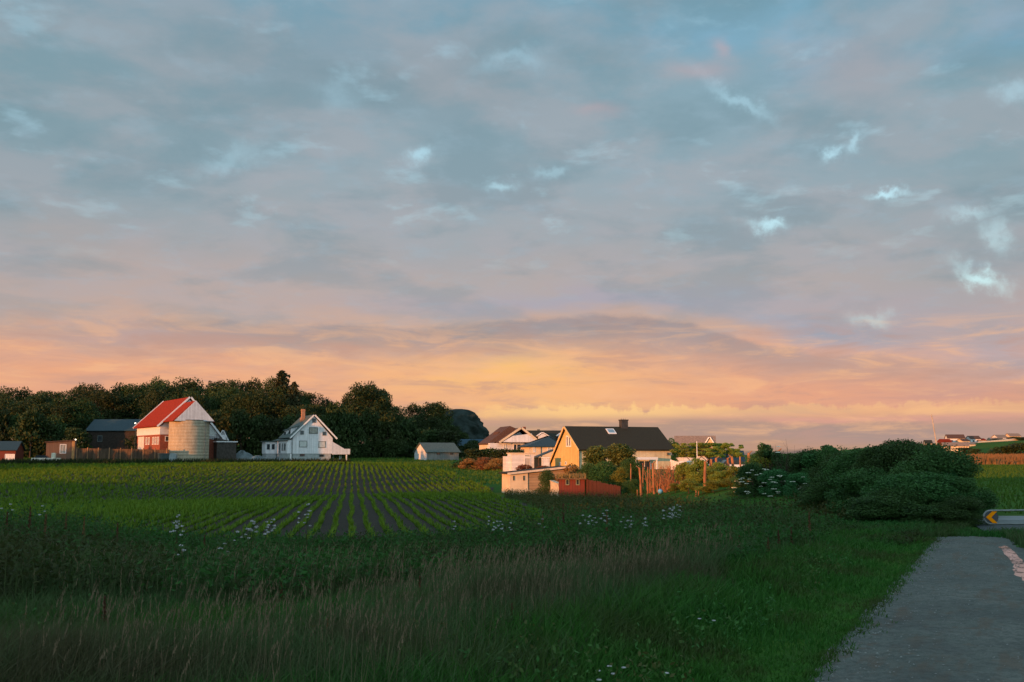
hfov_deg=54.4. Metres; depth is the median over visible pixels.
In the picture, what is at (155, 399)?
broadleaf tree
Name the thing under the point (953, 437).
hill house
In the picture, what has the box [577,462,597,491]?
garden shrub
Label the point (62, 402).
broadleaf tree
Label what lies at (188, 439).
silo
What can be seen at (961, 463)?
hedge shrub
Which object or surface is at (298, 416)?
understorey tree
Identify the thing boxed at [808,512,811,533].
dock plant
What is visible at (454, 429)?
rockside tree
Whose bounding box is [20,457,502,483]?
headland grass
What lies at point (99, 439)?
window
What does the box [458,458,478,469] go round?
dry scrub
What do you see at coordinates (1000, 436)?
hill house
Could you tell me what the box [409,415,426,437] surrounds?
broadleaf tree
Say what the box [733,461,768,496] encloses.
elder bush
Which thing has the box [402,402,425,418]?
broadleaf tree
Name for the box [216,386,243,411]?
broadleaf tree
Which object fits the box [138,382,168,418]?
broadleaf tree
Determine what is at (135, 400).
broadleaf tree
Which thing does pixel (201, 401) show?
broadleaf tree
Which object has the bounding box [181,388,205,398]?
broadleaf tree
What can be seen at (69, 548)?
weed bank
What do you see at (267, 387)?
broadleaf tree
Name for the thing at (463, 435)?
rockside tree
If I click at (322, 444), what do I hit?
window
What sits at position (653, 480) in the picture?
garden post
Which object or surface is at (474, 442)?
rockside tree
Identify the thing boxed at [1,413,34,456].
understorey tree
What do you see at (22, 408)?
broadleaf tree
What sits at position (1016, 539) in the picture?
bank grass
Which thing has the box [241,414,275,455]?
understorey tree
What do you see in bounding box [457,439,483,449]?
rock cottage
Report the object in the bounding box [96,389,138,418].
broadleaf tree
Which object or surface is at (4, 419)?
understorey tree
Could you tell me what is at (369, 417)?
understorey tree
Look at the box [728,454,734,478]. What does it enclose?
garden post
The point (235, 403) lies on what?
broadleaf tree
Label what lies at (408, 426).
understorey tree
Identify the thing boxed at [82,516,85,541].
dock plant
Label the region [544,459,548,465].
door
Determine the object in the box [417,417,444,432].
broadleaf tree
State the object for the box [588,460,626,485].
garden shrub
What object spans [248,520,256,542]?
cow parsley
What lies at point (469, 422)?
rocky hill
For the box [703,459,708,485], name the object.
garden post
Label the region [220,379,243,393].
broadleaf tree
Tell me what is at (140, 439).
barn door
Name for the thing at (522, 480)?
flat roofed shed
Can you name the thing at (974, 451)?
slope bush
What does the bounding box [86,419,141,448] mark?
dark barn
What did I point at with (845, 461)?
hedge shrub
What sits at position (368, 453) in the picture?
thicket bush
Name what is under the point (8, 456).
door
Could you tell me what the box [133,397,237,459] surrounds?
barn
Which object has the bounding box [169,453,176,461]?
fuel tank
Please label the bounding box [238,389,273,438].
broadleaf tree
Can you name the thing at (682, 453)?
clipped tree
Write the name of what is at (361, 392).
broadleaf tree
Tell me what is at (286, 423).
understorey tree
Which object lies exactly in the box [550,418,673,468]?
yellow house
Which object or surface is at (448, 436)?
understorey tree
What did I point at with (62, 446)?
window
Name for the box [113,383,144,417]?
broadleaf tree
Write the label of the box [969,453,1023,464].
moor grass
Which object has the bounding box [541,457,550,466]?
box shed
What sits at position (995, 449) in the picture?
slope bush
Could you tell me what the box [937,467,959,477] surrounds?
hedge sprig
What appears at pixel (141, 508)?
crop rows
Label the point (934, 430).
utility pole
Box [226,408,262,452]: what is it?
understorey tree
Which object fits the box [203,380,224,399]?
broadleaf tree
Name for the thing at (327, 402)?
broadleaf tree
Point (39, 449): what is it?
understorey tree
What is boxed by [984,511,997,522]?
chevron sign
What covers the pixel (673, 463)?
picket fence
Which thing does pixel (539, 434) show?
terraced house
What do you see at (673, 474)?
bare shrub
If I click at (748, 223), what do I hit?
sky
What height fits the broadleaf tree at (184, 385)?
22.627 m
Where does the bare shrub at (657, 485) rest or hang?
on the ground at (984, 447)
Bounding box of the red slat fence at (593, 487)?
[586,479,620,498]
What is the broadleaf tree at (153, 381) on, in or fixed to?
on the ground at (984, 447)
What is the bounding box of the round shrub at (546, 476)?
[533,468,556,495]
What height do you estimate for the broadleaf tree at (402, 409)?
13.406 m
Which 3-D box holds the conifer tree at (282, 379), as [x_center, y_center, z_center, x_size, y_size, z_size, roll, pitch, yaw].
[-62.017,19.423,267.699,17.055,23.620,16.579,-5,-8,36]
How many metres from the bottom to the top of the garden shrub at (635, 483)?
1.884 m
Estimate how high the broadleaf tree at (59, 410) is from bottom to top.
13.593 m
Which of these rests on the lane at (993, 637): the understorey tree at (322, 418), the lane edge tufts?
the lane edge tufts
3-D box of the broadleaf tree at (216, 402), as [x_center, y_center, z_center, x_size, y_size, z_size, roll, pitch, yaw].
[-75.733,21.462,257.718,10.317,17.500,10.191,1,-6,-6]
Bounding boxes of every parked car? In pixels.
[31,455,54,460]
[720,460,744,470]
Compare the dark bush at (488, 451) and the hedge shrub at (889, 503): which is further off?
the dark bush at (488, 451)
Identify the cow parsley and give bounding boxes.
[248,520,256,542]
[297,511,299,538]
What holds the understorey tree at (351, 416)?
on the ground at (984, 447)
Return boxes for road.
[975,524,1023,530]
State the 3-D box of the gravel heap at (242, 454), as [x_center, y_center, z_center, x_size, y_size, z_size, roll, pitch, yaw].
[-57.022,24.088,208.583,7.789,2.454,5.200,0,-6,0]
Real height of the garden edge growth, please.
2.651 m
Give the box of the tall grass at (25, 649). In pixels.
[0,535,815,681]
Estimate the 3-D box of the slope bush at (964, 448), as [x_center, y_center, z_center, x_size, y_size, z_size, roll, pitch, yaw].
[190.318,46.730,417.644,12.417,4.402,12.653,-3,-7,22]
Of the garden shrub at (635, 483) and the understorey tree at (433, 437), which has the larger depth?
the understorey tree at (433, 437)
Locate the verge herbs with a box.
[1,529,875,681]
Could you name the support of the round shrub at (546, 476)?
on the ground at (984, 447)
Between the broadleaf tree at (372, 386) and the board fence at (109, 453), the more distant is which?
the broadleaf tree at (372, 386)
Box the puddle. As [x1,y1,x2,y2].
[999,546,1023,580]
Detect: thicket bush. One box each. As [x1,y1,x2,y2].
[334,443,353,457]
[343,441,361,458]
[353,444,371,457]
[362,445,376,457]
[380,438,404,457]
[394,441,414,456]
[459,443,473,456]
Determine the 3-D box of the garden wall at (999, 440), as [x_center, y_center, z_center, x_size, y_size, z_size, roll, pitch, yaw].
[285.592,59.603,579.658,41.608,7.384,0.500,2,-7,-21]
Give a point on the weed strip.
(71, 460)
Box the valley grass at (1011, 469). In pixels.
[971,464,1023,513]
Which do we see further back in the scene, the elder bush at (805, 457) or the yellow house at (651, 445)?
the yellow house at (651, 445)
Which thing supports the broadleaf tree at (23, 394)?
on the ground at (984, 447)
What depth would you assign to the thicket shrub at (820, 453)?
51.57 m
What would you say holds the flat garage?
on the ground at (984, 447)
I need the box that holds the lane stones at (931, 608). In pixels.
[817,537,1023,681]
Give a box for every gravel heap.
[236,450,252,459]
[242,455,264,459]
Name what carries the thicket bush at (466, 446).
on the ground at (984, 447)
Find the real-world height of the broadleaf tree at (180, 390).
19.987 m
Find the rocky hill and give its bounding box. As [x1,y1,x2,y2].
[434,409,488,438]
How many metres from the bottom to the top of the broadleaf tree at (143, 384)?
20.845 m
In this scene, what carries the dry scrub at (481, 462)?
on the ground at (984, 447)
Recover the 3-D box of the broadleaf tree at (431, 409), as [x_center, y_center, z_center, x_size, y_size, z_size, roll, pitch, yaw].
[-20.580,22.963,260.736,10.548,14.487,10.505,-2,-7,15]
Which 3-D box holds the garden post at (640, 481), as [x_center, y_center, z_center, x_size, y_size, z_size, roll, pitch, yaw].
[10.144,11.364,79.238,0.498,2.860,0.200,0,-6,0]
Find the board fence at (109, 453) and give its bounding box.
[76,447,168,459]
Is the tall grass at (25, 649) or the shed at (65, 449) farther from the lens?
the shed at (65, 449)
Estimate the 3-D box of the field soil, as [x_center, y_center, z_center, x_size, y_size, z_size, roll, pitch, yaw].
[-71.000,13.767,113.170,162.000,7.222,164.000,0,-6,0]
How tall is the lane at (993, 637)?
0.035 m
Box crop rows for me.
[0,460,541,540]
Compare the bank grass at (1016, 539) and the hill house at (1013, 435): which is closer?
the bank grass at (1016, 539)
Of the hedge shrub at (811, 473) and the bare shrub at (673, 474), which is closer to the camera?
the hedge shrub at (811, 473)
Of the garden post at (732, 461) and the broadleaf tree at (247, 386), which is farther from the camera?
the broadleaf tree at (247, 386)
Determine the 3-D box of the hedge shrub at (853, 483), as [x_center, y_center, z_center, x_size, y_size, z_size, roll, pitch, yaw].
[13.239,5.765,36.621,4.122,2.336,4.462,-4,-8,31]
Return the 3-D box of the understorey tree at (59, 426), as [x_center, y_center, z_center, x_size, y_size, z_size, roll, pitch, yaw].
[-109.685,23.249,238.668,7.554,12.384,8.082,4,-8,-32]
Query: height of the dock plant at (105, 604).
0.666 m
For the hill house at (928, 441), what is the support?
on the ground at (984, 447)
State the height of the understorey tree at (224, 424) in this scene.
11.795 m
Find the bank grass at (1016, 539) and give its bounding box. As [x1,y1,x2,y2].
[987,525,1023,548]
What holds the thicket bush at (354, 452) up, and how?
on the ground at (984, 447)
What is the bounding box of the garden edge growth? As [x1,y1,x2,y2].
[504,488,855,530]
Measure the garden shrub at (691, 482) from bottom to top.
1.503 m
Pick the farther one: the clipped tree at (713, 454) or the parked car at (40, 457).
the parked car at (40, 457)
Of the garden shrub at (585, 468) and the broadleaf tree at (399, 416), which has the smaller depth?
the garden shrub at (585, 468)
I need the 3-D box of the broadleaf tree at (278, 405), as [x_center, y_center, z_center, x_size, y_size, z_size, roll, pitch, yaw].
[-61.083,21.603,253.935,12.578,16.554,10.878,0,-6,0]
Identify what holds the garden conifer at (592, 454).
on the ground at (984, 447)
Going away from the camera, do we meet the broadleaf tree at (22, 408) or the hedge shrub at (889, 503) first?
the hedge shrub at (889, 503)
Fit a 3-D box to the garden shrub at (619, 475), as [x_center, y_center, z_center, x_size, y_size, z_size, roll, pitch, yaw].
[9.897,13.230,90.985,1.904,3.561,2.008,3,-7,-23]
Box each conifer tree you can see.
[252,370,290,449]
[282,382,302,413]
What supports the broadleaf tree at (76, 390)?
on the ground at (984, 447)
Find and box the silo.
[168,419,209,460]
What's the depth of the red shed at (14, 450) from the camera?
211.90 m
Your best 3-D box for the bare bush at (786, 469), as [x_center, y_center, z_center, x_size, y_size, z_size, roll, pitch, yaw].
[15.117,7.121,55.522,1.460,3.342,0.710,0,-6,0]
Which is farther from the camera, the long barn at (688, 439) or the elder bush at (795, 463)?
the long barn at (688, 439)
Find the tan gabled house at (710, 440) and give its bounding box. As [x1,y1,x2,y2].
[705,437,714,447]
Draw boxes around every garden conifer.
[580,445,607,485]
[593,443,644,484]
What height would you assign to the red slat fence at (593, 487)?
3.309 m
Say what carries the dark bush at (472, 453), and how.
on the ground at (984, 447)
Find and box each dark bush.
[449,448,487,468]
[476,447,501,468]
[490,448,510,468]
[502,448,522,462]
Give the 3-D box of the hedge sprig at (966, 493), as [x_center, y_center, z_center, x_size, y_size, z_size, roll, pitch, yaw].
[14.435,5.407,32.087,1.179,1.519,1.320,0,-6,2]
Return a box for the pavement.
[978,516,1023,523]
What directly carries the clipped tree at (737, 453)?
on the ground at (984, 447)
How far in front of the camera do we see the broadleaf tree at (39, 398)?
270.94 m
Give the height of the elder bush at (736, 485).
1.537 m
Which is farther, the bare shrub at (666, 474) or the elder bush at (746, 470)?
the bare shrub at (666, 474)
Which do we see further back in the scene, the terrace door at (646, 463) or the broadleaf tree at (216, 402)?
the broadleaf tree at (216, 402)
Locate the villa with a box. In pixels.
[478,426,536,449]
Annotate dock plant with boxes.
[27,506,30,540]
[42,514,46,539]
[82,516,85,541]
[101,596,106,621]
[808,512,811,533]
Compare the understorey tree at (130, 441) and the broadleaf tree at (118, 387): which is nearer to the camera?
the understorey tree at (130, 441)
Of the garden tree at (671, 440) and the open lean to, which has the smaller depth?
the open lean to
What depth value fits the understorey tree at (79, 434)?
230.14 m
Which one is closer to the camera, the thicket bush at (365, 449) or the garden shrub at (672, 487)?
the garden shrub at (672, 487)
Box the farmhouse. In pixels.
[260,409,349,460]
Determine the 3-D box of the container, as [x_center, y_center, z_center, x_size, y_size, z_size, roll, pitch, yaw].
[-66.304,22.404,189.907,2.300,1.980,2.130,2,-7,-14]
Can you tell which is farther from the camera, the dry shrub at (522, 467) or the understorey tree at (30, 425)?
the understorey tree at (30, 425)
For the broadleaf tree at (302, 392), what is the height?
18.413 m
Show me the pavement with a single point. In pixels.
(1010, 519)
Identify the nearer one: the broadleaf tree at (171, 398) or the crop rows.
the crop rows
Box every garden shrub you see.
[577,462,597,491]
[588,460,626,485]
[609,466,630,493]
[617,457,648,482]
[622,478,648,496]
[667,483,679,492]
[674,462,697,484]
[676,478,699,492]
[685,457,707,482]
[693,466,720,486]
[694,486,711,493]
[700,480,725,491]
[707,462,726,477]
[707,471,731,484]
[718,478,734,486]
[722,465,740,482]
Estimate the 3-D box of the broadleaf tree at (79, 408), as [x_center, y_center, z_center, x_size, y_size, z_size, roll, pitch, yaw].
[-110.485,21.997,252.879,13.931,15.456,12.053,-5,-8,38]
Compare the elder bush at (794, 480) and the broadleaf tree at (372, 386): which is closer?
the elder bush at (794, 480)
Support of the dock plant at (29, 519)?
on the ground at (984, 447)
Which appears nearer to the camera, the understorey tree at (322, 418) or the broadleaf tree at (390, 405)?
the understorey tree at (322, 418)
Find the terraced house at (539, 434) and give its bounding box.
[527,429,560,440]
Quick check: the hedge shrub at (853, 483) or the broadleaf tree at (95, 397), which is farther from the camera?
the broadleaf tree at (95, 397)
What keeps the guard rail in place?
on the ground at (984, 447)
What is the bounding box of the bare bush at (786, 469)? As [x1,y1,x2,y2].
[771,443,794,490]
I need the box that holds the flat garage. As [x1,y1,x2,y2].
[503,453,536,471]
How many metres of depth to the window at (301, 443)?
199.80 m
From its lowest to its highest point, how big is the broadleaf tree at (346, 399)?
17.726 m
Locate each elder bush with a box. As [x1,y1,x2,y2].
[724,478,755,495]
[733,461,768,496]
[750,442,785,489]
[757,468,799,496]
[783,472,809,498]
[789,449,815,488]
[800,444,840,473]
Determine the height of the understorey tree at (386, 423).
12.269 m
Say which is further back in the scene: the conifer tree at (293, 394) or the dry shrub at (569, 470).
the conifer tree at (293, 394)
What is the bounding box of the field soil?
[0,463,530,542]
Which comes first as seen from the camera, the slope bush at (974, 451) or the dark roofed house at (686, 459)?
the dark roofed house at (686, 459)
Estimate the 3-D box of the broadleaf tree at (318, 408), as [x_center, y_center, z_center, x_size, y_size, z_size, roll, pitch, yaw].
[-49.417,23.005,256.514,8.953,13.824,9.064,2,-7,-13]
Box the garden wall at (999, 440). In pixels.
[978,439,1017,442]
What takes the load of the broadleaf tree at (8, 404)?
on the ground at (984, 447)
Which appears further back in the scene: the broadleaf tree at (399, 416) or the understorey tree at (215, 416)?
the broadleaf tree at (399, 416)
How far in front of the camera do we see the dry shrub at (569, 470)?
99.77 m
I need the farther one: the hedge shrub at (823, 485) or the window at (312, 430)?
the window at (312, 430)
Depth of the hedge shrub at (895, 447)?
36.79 m
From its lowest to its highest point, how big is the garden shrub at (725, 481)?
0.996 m
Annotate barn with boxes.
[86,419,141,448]
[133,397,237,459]
[674,436,715,445]
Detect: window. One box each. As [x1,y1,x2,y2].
[60,444,65,452]
[97,435,102,441]
[299,441,306,446]
[309,427,317,433]
[318,441,325,447]
[566,436,568,446]
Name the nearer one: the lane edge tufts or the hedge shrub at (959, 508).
the lane edge tufts
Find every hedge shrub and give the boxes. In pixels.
[790,469,847,513]
[796,483,817,503]
[806,451,849,505]
[815,446,867,504]
[823,466,890,516]
[843,486,943,523]
[845,439,910,497]
[856,470,981,519]
[863,438,968,479]
[887,442,1000,507]
[913,473,1000,517]
[921,495,987,526]
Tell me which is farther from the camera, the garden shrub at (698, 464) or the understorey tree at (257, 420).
the understorey tree at (257, 420)
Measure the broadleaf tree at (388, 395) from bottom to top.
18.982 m
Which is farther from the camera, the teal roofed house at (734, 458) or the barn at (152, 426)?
the barn at (152, 426)
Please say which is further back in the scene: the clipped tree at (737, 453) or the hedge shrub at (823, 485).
the clipped tree at (737, 453)
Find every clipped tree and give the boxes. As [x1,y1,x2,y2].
[669,442,713,460]
[687,442,735,466]
[711,442,743,459]
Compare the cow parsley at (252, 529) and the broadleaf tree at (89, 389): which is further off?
the broadleaf tree at (89, 389)
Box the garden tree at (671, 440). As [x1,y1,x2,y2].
[668,438,680,461]
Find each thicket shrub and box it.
[731,451,779,491]
[754,451,798,491]
[776,446,817,493]
[802,445,851,485]
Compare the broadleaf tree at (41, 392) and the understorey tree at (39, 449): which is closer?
the understorey tree at (39, 449)
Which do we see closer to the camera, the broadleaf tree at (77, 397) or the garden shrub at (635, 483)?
the garden shrub at (635, 483)
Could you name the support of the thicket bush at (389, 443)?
on the ground at (984, 447)
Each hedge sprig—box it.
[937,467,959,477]
[950,485,978,498]
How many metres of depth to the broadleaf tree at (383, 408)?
251.58 m
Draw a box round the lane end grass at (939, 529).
[828,518,1022,538]
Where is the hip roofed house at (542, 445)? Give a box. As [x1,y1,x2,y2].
[518,436,556,456]
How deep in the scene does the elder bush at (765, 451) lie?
57.32 m
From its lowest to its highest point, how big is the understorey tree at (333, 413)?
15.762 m
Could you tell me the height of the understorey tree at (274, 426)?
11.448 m
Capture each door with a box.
[5,454,14,459]
[138,437,143,448]
[524,458,530,465]
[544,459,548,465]
[637,460,650,468]
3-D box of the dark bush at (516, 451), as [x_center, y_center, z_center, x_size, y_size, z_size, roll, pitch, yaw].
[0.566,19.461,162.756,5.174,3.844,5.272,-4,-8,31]
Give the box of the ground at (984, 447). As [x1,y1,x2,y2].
[23,440,1023,681]
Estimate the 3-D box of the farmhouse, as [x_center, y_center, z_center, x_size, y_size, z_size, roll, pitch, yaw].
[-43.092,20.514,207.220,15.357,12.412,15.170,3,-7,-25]
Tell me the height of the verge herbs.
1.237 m
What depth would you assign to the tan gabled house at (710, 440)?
194.71 m
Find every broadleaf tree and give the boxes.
[0,385,23,401]
[0,394,18,411]
[0,398,20,435]
[2,399,34,438]
[16,393,47,440]
[18,386,34,400]
[21,402,54,441]
[22,394,54,415]
[29,390,58,403]
[45,390,72,403]
[45,404,84,440]
[49,396,76,414]
[61,397,104,442]
[63,391,99,419]
[65,382,87,398]
[73,382,105,426]
[83,386,116,430]
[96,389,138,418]
[106,382,125,418]
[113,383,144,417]
[117,391,150,418]
[137,388,169,418]
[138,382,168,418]
[140,382,150,393]
[149,376,171,392]
[162,382,186,398]
[164,394,178,400]
[172,376,198,397]
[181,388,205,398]
[182,393,212,411]
[186,378,207,400]
[199,383,222,409]
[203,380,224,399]
[205,390,234,418]
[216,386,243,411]
[217,391,254,442]
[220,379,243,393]
[236,376,262,392]
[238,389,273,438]
[250,394,289,428]
[256,376,276,394]
[264,385,289,413]
[277,404,321,420]
[294,389,306,401]
[301,392,325,410]
[301,399,311,407]
[311,403,329,421]
[322,397,334,407]
[340,381,397,441]
[341,393,351,406]
[364,381,377,393]
[373,402,388,414]
[376,395,397,428]
[377,388,392,401]
[390,410,403,438]
[392,406,406,422]
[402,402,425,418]
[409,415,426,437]
[417,401,455,432]
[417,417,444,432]
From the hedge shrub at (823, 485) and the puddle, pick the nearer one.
the puddle
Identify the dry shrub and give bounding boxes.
[516,464,532,469]
[555,463,585,486]
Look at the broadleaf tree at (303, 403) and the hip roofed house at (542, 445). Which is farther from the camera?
the broadleaf tree at (303, 403)
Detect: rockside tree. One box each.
[438,416,455,430]
[441,426,466,438]
[457,431,468,438]
[467,439,479,444]
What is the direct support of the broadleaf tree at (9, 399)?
on the ground at (984, 447)
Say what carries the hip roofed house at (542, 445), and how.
on the ground at (984, 447)
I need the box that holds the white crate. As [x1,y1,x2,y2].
[51,453,60,459]
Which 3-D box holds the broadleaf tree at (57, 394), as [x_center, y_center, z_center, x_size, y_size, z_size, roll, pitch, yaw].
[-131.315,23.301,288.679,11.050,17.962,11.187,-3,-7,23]
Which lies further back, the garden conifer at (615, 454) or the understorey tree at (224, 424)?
the understorey tree at (224, 424)
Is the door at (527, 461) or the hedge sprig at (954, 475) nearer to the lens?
the hedge sprig at (954, 475)
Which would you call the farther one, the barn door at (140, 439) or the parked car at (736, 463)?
the barn door at (140, 439)
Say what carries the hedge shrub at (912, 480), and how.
on the ground at (984, 447)
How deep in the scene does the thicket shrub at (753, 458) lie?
59.12 m
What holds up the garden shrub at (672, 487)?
on the ground at (984, 447)
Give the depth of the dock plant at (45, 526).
24.64 m
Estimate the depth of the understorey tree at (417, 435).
235.21 m
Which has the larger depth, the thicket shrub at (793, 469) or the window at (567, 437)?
the window at (567, 437)
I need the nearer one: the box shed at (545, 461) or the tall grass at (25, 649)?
the tall grass at (25, 649)
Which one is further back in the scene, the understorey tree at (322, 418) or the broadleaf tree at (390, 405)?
the broadleaf tree at (390, 405)
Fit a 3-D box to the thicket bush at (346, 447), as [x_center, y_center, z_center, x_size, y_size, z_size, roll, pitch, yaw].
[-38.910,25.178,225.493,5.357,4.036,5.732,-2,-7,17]
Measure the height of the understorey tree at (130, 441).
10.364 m
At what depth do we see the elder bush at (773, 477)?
54.13 m
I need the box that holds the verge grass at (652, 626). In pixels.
[0,525,940,681]
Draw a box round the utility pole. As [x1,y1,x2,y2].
[931,414,936,443]
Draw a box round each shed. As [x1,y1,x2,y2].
[0,441,25,459]
[45,440,77,459]
[221,430,229,440]
[413,443,460,459]
[499,466,570,494]
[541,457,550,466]
[556,472,585,497]
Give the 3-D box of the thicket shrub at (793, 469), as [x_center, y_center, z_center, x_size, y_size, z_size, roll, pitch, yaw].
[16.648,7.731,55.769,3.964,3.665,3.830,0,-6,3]
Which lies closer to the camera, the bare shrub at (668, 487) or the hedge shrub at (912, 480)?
the hedge shrub at (912, 480)
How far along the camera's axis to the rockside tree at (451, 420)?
274.17 m
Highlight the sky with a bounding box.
[0,0,1023,454]
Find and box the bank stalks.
[0,497,864,609]
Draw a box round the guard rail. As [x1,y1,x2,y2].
[983,509,1023,524]
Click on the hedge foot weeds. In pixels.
(910, 539)
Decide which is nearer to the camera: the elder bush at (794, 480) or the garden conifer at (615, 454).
the elder bush at (794, 480)
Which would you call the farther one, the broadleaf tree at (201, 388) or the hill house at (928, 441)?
the hill house at (928, 441)
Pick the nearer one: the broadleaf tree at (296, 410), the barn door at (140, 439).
the barn door at (140, 439)
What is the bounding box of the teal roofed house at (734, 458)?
[707,451,745,463]
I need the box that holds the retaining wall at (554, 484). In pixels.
[549,480,558,495]
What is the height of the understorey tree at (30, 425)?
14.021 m
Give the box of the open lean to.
[534,449,553,467]
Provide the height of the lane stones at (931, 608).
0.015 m
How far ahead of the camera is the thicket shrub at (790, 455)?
58.19 m
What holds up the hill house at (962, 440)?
on the ground at (984, 447)
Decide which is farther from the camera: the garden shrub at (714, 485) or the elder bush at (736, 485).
the garden shrub at (714, 485)
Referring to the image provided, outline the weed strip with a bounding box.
[0,457,351,464]
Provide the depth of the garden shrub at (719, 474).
69.14 m
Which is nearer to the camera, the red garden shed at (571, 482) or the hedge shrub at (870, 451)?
the hedge shrub at (870, 451)
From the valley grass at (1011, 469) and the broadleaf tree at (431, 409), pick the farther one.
the broadleaf tree at (431, 409)
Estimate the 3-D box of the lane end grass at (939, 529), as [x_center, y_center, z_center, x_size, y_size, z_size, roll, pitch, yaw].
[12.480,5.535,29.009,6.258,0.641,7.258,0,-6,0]
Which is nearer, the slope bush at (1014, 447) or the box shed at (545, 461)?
the box shed at (545, 461)
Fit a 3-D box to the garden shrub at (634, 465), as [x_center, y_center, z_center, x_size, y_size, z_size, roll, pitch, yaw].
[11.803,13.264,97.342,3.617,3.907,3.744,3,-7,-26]
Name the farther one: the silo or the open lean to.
the silo
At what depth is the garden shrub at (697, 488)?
66.21 m
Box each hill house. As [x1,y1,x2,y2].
[923,440,932,443]
[937,439,951,443]
[941,442,969,450]
[944,434,965,441]
[956,439,969,441]
[966,436,980,441]
[991,435,1006,438]
[1005,433,1020,436]
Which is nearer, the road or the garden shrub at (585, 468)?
the road
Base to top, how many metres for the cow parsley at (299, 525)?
1.645 m
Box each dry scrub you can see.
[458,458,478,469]
[473,457,498,469]
[484,458,502,469]
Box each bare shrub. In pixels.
[644,468,656,492]
[648,467,667,491]
[656,465,673,491]
[657,478,682,491]
[664,463,678,482]
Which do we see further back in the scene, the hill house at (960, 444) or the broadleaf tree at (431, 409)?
the hill house at (960, 444)
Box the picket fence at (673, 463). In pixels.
[670,460,678,469]
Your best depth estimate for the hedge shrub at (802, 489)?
44.89 m
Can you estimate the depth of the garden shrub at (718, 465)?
73.24 m
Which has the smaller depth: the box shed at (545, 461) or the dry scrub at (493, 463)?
the box shed at (545, 461)
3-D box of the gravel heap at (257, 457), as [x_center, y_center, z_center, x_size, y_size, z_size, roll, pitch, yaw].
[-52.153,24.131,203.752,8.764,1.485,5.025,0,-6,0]
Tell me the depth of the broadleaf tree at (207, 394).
273.69 m
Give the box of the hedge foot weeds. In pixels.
[833,517,922,545]
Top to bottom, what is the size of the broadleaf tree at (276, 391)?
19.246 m
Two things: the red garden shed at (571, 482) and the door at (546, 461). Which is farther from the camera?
the door at (546, 461)
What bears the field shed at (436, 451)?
on the ground at (984, 447)
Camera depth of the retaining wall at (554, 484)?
93.70 m
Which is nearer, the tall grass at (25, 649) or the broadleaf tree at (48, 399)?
the tall grass at (25, 649)
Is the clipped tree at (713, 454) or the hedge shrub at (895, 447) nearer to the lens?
the hedge shrub at (895, 447)
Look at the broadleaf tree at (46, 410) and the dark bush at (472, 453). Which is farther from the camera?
the broadleaf tree at (46, 410)
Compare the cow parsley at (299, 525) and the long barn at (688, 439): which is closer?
the cow parsley at (299, 525)
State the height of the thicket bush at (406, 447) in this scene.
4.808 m
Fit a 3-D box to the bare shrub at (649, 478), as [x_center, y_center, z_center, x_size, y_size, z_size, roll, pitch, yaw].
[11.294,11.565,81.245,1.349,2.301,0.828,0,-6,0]
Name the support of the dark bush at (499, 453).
on the ground at (984, 447)
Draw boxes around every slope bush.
[954,447,972,453]
[967,448,983,453]
[987,445,1023,454]
[996,442,1023,453]
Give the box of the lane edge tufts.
[791,536,947,681]
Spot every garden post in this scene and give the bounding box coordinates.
[638,467,641,496]
[652,461,655,493]
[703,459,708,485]
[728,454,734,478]
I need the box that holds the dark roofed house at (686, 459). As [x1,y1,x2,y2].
[676,446,708,464]
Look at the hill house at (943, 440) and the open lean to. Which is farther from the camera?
the hill house at (943, 440)
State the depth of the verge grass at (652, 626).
11.93 m
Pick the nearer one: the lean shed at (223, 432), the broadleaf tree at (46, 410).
the lean shed at (223, 432)
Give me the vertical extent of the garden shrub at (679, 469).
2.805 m
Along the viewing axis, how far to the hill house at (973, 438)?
583.72 m
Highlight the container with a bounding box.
[158,453,169,459]
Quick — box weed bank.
[0,496,858,605]
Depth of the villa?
175.55 m
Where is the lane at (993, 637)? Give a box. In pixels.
[809,536,1023,681]
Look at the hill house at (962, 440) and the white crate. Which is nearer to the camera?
the white crate
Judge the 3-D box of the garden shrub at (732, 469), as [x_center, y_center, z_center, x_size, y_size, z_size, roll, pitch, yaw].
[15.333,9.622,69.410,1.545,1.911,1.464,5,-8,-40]
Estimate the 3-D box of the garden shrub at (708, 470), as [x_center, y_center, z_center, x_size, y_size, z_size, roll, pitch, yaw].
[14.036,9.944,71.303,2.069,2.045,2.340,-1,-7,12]
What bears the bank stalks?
on the ground at (984, 447)
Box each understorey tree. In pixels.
[0,405,12,440]
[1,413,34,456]
[8,406,56,457]
[24,419,55,457]
[47,413,67,440]
[58,426,92,447]
[123,430,136,448]
[206,407,221,429]
[214,414,240,451]
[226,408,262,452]
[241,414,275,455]
[250,416,283,454]
[279,413,296,433]
[289,410,309,426]
[317,415,335,457]
[325,400,354,457]
[333,409,371,457]
[360,405,389,443]
[366,412,405,457]
[394,415,416,452]
[404,428,429,457]
[416,428,441,445]
[436,429,467,457]
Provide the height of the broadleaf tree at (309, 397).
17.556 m
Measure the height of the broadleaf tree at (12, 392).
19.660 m
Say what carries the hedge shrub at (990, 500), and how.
on the ground at (984, 447)

